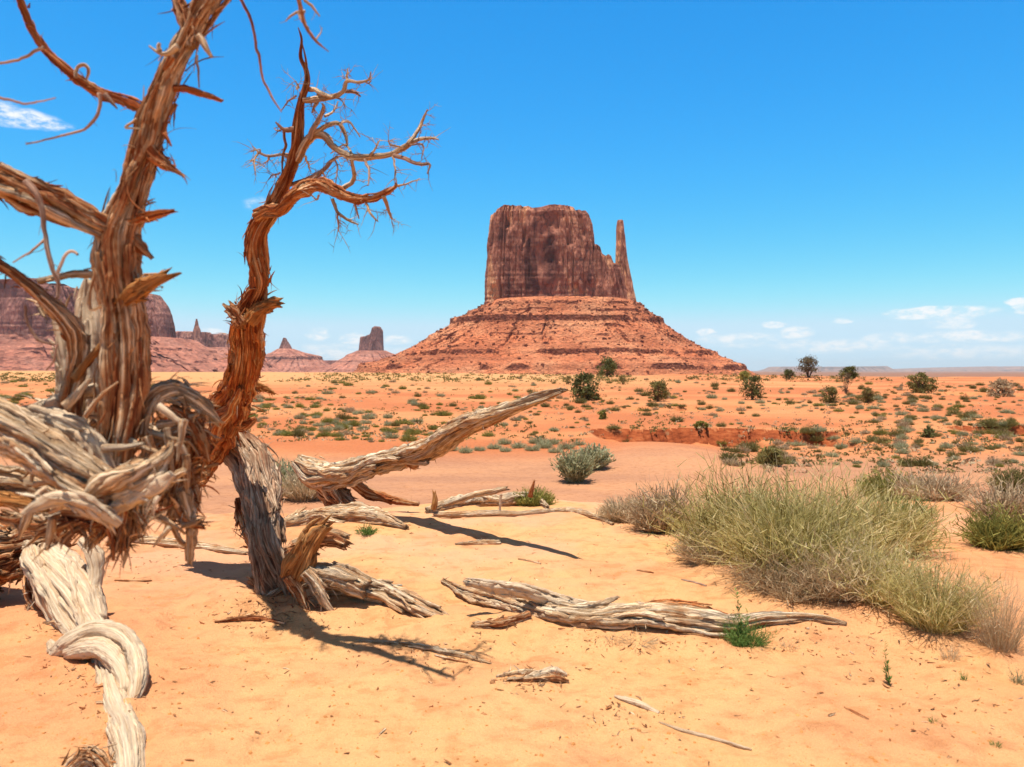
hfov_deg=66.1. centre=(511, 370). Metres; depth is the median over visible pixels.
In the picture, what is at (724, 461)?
dry tuft
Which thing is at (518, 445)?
sage bush
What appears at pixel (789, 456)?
dry tuft
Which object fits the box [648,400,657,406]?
olive shrub
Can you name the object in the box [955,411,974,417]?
olive shrub
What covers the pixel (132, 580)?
twig
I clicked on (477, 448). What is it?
sage bush
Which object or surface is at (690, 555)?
dry grass clump
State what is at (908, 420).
sage tuft
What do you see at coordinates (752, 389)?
juniper bush
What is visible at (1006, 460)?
olive shrub
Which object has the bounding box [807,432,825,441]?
olive shrub
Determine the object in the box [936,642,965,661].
dry tuft
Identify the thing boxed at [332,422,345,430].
sage tuft
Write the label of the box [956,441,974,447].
dry tuft
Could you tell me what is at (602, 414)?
green bush
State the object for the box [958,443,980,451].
olive shrub
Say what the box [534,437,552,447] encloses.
sage bush
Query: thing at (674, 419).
olive shrub
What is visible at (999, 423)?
sage tuft
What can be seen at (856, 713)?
twig
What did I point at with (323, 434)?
green tuft
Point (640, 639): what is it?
dry tuft
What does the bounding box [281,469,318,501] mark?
dry grass clump
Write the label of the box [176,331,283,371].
mesa
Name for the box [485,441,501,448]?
sage bush
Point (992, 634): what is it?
dry grass clump
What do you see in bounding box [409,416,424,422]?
sage tuft
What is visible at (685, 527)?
rabbitbrush
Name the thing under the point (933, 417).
sage tuft
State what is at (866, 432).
dry tuft
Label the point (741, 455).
olive shrub
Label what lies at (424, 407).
green tuft
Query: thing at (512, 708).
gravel
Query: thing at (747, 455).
slope scrub
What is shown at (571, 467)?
desert bush
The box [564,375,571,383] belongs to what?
juniper bush
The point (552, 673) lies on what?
buried root
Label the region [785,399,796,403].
olive shrub
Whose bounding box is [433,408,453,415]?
green tuft
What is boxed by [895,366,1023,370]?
table mesa
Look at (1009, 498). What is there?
dry brush
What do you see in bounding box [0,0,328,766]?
dead juniper
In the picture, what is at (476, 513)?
surface root
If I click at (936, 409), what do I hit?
dry tuft
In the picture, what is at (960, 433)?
sage tuft
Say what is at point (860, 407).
sage tuft
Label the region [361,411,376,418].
sage tuft
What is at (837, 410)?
green tuft
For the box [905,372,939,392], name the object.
juniper bush
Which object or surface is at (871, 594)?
rabbitbrush
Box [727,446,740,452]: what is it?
olive shrub
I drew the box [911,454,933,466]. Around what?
olive shrub
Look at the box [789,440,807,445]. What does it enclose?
sage tuft
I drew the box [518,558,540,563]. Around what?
twig
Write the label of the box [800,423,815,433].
olive shrub
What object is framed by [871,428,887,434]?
green tuft
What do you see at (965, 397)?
olive shrub
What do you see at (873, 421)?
olive shrub
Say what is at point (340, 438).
green tuft
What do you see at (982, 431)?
olive shrub
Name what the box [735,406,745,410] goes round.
dry tuft
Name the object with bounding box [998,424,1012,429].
olive shrub
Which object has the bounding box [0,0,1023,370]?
sky
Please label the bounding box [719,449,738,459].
olive shrub
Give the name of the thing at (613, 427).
olive shrub
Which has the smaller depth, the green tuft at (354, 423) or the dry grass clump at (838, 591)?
the dry grass clump at (838, 591)
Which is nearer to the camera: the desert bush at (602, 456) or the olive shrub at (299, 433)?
the desert bush at (602, 456)
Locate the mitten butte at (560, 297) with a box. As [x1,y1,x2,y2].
[352,204,755,374]
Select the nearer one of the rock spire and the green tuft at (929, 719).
the green tuft at (929, 719)
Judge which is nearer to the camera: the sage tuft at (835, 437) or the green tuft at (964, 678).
the green tuft at (964, 678)
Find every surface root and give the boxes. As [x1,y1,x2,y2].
[213,613,285,624]
[432,507,614,524]
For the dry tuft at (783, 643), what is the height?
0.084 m
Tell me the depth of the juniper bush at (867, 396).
63.85 m
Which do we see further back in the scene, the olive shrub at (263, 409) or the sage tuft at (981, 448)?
the olive shrub at (263, 409)
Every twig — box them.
[114,579,151,581]
[434,654,467,662]
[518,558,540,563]
[681,579,706,585]
[844,706,868,719]
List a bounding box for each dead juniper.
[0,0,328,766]
[198,27,450,617]
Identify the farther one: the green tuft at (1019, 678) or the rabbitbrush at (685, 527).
the rabbitbrush at (685, 527)
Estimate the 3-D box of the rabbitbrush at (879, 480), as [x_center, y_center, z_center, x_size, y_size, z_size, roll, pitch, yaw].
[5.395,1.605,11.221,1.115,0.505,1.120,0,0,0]
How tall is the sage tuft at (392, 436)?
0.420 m
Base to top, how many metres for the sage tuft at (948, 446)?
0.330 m
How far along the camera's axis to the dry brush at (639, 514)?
7.81 m
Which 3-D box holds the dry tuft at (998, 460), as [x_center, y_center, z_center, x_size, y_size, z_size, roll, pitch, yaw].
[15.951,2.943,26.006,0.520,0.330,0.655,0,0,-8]
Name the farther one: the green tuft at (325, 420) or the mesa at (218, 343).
the mesa at (218, 343)
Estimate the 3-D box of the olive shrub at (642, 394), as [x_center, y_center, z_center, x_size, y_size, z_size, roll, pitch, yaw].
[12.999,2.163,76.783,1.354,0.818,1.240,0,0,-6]
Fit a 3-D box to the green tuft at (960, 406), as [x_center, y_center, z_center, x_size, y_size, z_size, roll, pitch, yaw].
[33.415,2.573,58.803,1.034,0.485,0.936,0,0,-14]
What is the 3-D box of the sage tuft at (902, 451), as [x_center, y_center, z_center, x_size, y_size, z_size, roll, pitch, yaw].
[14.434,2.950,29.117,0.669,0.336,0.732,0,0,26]
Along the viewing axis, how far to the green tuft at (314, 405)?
56.65 m
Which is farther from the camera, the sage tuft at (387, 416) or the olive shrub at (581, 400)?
the olive shrub at (581, 400)
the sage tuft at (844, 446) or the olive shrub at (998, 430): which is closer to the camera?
the sage tuft at (844, 446)
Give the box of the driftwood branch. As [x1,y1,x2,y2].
[425,480,549,513]
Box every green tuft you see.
[14,391,32,396]
[280,431,294,435]
[303,396,315,399]
[306,425,316,430]
[309,402,319,407]
[309,411,322,415]
[317,429,330,436]
[321,417,334,423]
[328,431,342,436]
[334,436,345,440]
[337,421,348,428]
[343,381,354,385]
[349,418,360,426]
[354,522,380,535]
[381,427,397,432]
[393,417,411,423]
[398,431,417,441]
[402,426,423,434]
[419,403,429,408]
[428,425,437,429]
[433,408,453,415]
[471,393,486,398]
[480,431,494,436]
[512,484,558,506]
[833,408,844,411]
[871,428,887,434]
[928,716,941,723]
[946,406,960,410]
[952,402,965,407]
[954,670,971,680]
[989,740,1001,747]
[993,430,1012,438]
[1006,666,1023,684]
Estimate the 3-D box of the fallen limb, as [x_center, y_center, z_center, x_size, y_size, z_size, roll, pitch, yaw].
[-0.807,0.951,8.310,4.413,1.629,0.959,0,0,44]
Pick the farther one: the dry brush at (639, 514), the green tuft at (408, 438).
the green tuft at (408, 438)
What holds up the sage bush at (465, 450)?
on the ground at (180, 591)
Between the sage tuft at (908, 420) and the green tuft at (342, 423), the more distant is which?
the sage tuft at (908, 420)
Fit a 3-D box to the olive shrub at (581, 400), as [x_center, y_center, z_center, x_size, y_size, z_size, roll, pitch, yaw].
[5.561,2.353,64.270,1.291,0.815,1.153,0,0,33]
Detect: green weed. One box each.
[731,588,750,638]
[882,643,891,684]
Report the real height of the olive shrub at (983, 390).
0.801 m
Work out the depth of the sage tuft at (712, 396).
70.89 m
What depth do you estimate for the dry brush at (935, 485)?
10.24 m
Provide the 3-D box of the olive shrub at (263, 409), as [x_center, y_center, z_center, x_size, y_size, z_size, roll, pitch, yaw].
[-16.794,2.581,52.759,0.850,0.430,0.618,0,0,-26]
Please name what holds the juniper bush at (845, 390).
on the ground at (180, 591)
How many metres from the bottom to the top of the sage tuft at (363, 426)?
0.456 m
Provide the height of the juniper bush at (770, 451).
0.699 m
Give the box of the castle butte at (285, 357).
[265,337,329,371]
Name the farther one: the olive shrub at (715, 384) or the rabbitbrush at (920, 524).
the olive shrub at (715, 384)
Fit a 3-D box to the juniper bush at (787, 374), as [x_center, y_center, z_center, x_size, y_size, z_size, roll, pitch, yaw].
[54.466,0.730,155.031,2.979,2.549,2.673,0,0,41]
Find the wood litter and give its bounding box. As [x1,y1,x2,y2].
[16,507,1023,763]
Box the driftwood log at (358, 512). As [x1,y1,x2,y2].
[284,501,408,529]
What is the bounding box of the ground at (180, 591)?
[0,371,1023,766]
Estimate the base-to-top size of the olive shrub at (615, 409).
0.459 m
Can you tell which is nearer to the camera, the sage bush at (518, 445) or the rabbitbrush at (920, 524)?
the rabbitbrush at (920, 524)
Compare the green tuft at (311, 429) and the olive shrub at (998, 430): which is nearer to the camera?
the green tuft at (311, 429)
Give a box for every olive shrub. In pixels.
[11,395,21,400]
[255,407,267,411]
[291,425,305,436]
[334,409,350,419]
[390,418,401,425]
[540,401,549,406]
[573,395,586,403]
[606,424,621,429]
[609,404,620,410]
[639,390,650,395]
[642,411,652,415]
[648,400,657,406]
[669,415,684,421]
[710,381,719,386]
[716,422,726,426]
[719,444,730,450]
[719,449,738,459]
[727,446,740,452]
[731,450,745,456]
[737,441,759,446]
[745,439,758,451]
[755,453,770,464]
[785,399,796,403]
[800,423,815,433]
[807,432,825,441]
[847,398,858,404]
[867,418,878,422]
[872,444,882,449]
[874,434,890,443]
[886,426,904,435]
[898,455,919,465]
[903,415,917,419]
[906,393,917,399]
[911,441,923,446]
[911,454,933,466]
[936,447,947,451]
[945,408,963,414]
[945,449,960,456]
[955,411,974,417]
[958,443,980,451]
[959,395,970,399]
[964,408,977,414]
[972,428,985,434]
[977,419,996,424]
[978,388,989,391]
[982,418,998,427]
[990,426,1014,434]
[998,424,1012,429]
[1000,417,1018,426]
[1001,456,1011,463]
[1014,437,1023,441]
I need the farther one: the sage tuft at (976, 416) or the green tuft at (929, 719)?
the sage tuft at (976, 416)
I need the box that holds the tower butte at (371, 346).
[317,326,394,372]
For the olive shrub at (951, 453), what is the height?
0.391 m
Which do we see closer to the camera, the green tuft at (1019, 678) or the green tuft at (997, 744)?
the green tuft at (997, 744)
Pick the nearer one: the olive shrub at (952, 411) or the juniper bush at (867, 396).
the olive shrub at (952, 411)
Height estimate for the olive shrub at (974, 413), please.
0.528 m
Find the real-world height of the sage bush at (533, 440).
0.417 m
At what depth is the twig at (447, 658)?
4.34 m
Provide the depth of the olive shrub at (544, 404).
60.06 m
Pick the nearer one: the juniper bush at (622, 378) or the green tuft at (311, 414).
the green tuft at (311, 414)
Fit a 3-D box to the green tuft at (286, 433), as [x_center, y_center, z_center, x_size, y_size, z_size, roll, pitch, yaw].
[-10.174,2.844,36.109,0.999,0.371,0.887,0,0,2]
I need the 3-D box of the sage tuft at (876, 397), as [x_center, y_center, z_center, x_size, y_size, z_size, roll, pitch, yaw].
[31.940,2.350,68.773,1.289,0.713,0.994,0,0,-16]
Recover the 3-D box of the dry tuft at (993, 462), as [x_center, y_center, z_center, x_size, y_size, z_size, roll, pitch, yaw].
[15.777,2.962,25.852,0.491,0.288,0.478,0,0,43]
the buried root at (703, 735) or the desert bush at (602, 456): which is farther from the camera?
the desert bush at (602, 456)
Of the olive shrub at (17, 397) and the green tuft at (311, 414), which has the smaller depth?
the green tuft at (311, 414)
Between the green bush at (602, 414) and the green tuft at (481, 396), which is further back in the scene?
the green tuft at (481, 396)
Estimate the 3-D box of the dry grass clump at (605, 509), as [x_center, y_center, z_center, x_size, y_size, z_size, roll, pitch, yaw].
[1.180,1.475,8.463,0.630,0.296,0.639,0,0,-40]
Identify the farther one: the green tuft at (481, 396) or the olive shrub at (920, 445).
the green tuft at (481, 396)
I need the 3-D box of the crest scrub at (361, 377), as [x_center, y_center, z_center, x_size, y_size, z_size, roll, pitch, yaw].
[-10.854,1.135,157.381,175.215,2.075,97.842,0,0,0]
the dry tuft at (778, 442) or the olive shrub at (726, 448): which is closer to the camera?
the olive shrub at (726, 448)
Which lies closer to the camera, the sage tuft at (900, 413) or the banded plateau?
the sage tuft at (900, 413)
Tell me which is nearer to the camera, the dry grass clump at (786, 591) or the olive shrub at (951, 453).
the dry grass clump at (786, 591)
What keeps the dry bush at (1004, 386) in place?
on the ground at (180, 591)
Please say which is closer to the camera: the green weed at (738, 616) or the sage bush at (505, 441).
the green weed at (738, 616)
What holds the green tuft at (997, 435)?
on the ground at (180, 591)
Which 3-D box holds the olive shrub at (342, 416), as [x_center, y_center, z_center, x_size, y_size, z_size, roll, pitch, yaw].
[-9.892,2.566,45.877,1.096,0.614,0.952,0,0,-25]
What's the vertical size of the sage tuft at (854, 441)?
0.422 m
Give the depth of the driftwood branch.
9.38 m
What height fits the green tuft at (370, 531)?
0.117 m
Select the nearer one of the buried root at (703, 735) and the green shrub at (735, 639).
the buried root at (703, 735)
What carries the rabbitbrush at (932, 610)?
on the ground at (180, 591)
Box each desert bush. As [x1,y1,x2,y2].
[548,446,599,482]
[571,443,618,469]
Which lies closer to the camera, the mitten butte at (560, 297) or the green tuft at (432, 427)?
the green tuft at (432, 427)
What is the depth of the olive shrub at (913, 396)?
70.26 m
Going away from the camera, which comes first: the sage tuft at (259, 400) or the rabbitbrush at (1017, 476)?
the rabbitbrush at (1017, 476)
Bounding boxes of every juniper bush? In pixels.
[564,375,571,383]
[569,370,600,400]
[593,356,620,376]
[616,374,629,384]
[643,377,672,401]
[738,375,770,399]
[759,446,783,465]
[781,369,796,379]
[819,385,839,402]
[837,366,858,378]
[838,372,851,393]
[860,386,875,402]
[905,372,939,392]
[920,424,936,437]
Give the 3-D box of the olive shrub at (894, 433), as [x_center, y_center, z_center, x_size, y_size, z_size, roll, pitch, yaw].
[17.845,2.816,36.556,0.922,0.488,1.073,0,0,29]
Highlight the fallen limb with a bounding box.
[291,387,568,505]
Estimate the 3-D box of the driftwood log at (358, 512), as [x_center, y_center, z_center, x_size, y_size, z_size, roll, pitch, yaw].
[-1.751,1.569,8.393,1.428,0.310,0.885,0,0,0]
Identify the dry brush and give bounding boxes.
[601,473,708,533]
[881,458,991,501]
[947,463,1023,525]
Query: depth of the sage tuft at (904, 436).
35.01 m
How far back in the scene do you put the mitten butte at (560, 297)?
1273.58 m
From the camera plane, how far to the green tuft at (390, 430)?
37.15 m
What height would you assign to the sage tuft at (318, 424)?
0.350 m
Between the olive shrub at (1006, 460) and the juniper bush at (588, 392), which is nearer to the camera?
the olive shrub at (1006, 460)
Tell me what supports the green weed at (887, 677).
on the ground at (180, 591)
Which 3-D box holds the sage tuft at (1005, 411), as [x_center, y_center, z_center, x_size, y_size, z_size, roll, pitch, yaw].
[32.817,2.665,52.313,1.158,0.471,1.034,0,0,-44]
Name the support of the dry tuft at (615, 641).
on the ground at (180, 591)
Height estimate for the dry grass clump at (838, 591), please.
0.576 m
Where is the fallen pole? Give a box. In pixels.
[133,535,247,554]
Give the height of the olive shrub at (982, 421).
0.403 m
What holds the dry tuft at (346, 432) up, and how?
on the ground at (180, 591)
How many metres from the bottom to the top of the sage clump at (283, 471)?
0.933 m
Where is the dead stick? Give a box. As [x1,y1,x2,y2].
[455,537,501,544]
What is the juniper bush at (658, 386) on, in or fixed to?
on the ground at (180, 591)
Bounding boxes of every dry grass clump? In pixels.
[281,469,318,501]
[591,494,639,522]
[664,517,741,564]
[712,526,838,608]
[756,517,923,610]
[942,559,1023,652]
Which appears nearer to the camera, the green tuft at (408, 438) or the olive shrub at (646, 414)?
the green tuft at (408, 438)
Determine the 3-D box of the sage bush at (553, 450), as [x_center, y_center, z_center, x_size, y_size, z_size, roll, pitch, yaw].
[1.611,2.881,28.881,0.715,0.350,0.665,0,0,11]
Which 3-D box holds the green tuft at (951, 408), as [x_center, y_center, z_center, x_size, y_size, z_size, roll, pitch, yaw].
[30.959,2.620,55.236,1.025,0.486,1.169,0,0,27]
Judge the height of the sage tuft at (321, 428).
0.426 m
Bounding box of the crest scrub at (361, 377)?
[0,371,891,381]
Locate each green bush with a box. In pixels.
[596,410,606,419]
[693,420,708,428]
[735,370,750,379]
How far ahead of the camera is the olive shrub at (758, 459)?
25.38 m
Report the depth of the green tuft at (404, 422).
42.63 m
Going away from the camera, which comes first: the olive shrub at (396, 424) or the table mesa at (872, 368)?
the olive shrub at (396, 424)
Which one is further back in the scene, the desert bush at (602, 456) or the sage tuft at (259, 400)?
the sage tuft at (259, 400)
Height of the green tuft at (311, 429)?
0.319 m
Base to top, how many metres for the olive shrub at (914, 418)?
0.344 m
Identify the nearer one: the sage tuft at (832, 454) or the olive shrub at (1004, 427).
the sage tuft at (832, 454)
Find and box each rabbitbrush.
[625,444,859,563]
[677,440,932,597]
[769,447,967,561]
[788,499,952,618]
[853,466,919,500]
[862,541,1013,634]
[888,496,943,526]
[942,499,1023,552]
[979,464,1023,496]
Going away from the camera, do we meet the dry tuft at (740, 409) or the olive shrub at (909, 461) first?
the olive shrub at (909, 461)
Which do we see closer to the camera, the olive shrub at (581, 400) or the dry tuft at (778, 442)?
the dry tuft at (778, 442)
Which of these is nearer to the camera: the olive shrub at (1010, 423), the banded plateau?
the olive shrub at (1010, 423)
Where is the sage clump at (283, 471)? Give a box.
[275,457,297,483]
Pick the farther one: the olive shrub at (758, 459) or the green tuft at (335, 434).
the green tuft at (335, 434)
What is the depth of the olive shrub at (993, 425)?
42.05 m
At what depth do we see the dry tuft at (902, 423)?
41.19 m
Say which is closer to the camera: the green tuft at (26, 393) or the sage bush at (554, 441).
the sage bush at (554, 441)
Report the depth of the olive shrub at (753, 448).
29.34 m
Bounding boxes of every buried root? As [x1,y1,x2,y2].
[354,635,491,663]
[496,664,568,683]
[614,695,659,713]
[659,721,751,750]
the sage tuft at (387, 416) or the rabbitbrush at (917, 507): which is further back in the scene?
the sage tuft at (387, 416)
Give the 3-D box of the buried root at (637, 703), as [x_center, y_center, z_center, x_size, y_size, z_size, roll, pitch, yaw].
[0.598,1.604,3.768,0.035,0.064,0.262,0,0,-42]
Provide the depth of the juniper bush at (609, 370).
147.58 m
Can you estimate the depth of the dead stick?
7.32 m
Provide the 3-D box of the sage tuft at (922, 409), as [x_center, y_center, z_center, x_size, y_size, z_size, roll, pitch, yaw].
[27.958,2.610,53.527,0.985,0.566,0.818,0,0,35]
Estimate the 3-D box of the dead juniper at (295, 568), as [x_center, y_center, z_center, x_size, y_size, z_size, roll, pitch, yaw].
[-1.563,-0.019,5.219,3.574,3.540,1.409,0,0,44]
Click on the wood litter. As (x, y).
(492, 681)
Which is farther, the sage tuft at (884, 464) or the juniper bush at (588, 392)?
the juniper bush at (588, 392)
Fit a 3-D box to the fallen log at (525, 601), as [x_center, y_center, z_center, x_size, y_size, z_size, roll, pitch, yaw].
[0.554,1.477,4.928,2.821,0.356,0.954,0,0,25]
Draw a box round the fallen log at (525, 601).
[440,576,846,637]
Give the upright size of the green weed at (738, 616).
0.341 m
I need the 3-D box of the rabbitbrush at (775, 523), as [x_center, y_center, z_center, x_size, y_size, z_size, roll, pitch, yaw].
[2.164,1.037,5.846,1.798,1.026,1.911,0,0,0]
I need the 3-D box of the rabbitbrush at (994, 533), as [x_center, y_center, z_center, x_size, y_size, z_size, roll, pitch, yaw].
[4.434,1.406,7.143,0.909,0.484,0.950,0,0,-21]
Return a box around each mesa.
[0,278,227,371]
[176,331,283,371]
[759,366,897,370]
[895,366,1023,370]
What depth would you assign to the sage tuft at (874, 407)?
56.52 m
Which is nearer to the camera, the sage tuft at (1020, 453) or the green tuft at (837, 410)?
the sage tuft at (1020, 453)
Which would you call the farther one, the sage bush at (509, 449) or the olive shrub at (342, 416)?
the olive shrub at (342, 416)
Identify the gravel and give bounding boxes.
[0,522,1023,766]
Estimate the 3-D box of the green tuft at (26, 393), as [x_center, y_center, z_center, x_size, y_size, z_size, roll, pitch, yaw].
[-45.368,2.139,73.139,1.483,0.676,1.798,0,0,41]
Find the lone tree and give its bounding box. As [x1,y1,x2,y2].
[794,354,818,377]
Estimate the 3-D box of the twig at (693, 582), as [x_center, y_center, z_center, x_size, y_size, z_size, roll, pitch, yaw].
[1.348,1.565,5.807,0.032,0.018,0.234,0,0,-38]
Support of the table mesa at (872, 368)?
on the ground at (180, 591)
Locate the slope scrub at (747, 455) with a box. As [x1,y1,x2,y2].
[2,377,1023,473]
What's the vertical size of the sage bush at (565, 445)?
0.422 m
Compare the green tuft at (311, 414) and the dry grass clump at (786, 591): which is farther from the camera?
the green tuft at (311, 414)
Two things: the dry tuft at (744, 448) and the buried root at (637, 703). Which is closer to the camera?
the buried root at (637, 703)
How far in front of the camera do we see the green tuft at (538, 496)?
9.82 m
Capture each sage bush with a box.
[457,445,473,452]
[473,446,485,450]
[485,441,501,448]
[497,436,511,444]
[499,446,511,451]
[509,439,525,447]
[522,443,540,450]
[526,435,547,443]
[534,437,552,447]
[543,435,559,444]
[548,445,563,452]
[557,440,575,448]
[572,438,585,444]
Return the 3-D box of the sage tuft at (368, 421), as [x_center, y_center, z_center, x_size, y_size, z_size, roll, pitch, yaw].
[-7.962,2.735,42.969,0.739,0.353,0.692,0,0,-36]
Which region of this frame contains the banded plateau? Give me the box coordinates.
[324,360,336,364]
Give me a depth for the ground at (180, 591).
4.64 m
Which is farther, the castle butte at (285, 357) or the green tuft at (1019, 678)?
the castle butte at (285, 357)
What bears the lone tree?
on the ground at (180, 591)
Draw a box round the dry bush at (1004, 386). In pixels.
[986,377,1017,396]
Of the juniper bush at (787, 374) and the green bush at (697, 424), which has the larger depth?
the juniper bush at (787, 374)
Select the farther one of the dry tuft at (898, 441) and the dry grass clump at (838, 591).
the dry tuft at (898, 441)
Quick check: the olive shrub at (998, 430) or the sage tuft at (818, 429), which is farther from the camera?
the olive shrub at (998, 430)
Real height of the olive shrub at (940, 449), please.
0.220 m
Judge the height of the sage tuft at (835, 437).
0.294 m
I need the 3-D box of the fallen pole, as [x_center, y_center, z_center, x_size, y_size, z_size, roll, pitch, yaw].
[-2.959,1.599,7.162,1.424,0.143,0.160,0,0,22]
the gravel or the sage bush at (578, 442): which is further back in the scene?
the sage bush at (578, 442)
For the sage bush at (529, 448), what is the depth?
29.54 m
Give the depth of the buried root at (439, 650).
4.49 m
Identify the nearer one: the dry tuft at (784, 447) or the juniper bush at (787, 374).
the dry tuft at (784, 447)
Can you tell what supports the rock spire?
on the ground at (180, 591)
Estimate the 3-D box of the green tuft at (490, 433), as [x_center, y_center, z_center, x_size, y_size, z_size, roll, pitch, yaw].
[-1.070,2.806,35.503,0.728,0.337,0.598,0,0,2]
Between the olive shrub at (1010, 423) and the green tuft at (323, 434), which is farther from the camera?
the olive shrub at (1010, 423)
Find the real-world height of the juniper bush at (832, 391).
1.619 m
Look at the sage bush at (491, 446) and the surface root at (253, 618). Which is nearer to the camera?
the surface root at (253, 618)
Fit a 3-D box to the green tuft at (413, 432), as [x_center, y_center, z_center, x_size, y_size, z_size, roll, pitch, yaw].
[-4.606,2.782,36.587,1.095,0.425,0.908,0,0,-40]
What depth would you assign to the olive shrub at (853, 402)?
61.35 m
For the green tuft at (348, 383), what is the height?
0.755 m
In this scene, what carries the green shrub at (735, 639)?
on the ground at (180, 591)
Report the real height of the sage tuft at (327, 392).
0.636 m
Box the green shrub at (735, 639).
[718,613,779,651]
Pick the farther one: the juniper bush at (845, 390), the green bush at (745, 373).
the green bush at (745, 373)
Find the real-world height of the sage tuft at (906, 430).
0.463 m
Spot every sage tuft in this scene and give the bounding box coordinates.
[253,398,264,401]
[293,413,304,418]
[312,421,325,425]
[316,423,333,431]
[321,389,334,393]
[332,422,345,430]
[356,423,369,429]
[360,419,372,423]
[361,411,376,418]
[382,412,393,417]
[383,432,400,438]
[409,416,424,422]
[705,392,718,398]
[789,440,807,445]
[810,424,822,431]
[823,450,838,456]
[830,434,840,438]
[834,441,848,448]
[848,437,863,443]
[855,404,864,408]
[865,405,880,408]
[873,394,885,399]
[877,459,890,466]
[892,447,910,453]
[894,410,908,414]
[894,441,909,448]
[895,434,910,439]
[898,425,911,432]
[901,417,912,421]
[915,405,930,411]
[929,414,941,418]
[938,441,956,448]
[955,429,969,435]
[966,412,982,417]
[973,446,985,450]
[997,408,1011,412]
[997,420,1007,425]
[1013,449,1023,455]
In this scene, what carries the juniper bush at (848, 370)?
on the ground at (180, 591)
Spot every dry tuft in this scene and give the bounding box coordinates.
[338,429,351,434]
[603,630,626,644]
[617,629,661,649]
[721,457,738,465]
[734,443,750,452]
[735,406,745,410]
[773,439,784,444]
[775,444,790,449]
[778,637,799,650]
[781,452,796,460]
[860,429,870,433]
[893,438,906,443]
[894,421,908,426]
[930,405,942,410]
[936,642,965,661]
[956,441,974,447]
[984,458,1000,464]
[985,456,1002,464]
[999,432,1013,439]
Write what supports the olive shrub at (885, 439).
on the ground at (180, 591)
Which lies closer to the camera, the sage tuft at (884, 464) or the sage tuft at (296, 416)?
the sage tuft at (884, 464)
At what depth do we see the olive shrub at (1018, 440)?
33.30 m
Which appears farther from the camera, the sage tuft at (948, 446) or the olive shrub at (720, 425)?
the olive shrub at (720, 425)
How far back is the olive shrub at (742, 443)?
31.11 m
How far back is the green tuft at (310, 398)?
66.90 m
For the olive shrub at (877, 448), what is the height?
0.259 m
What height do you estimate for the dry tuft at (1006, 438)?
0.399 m
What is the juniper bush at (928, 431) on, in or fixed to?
on the ground at (180, 591)
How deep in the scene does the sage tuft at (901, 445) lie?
30.50 m

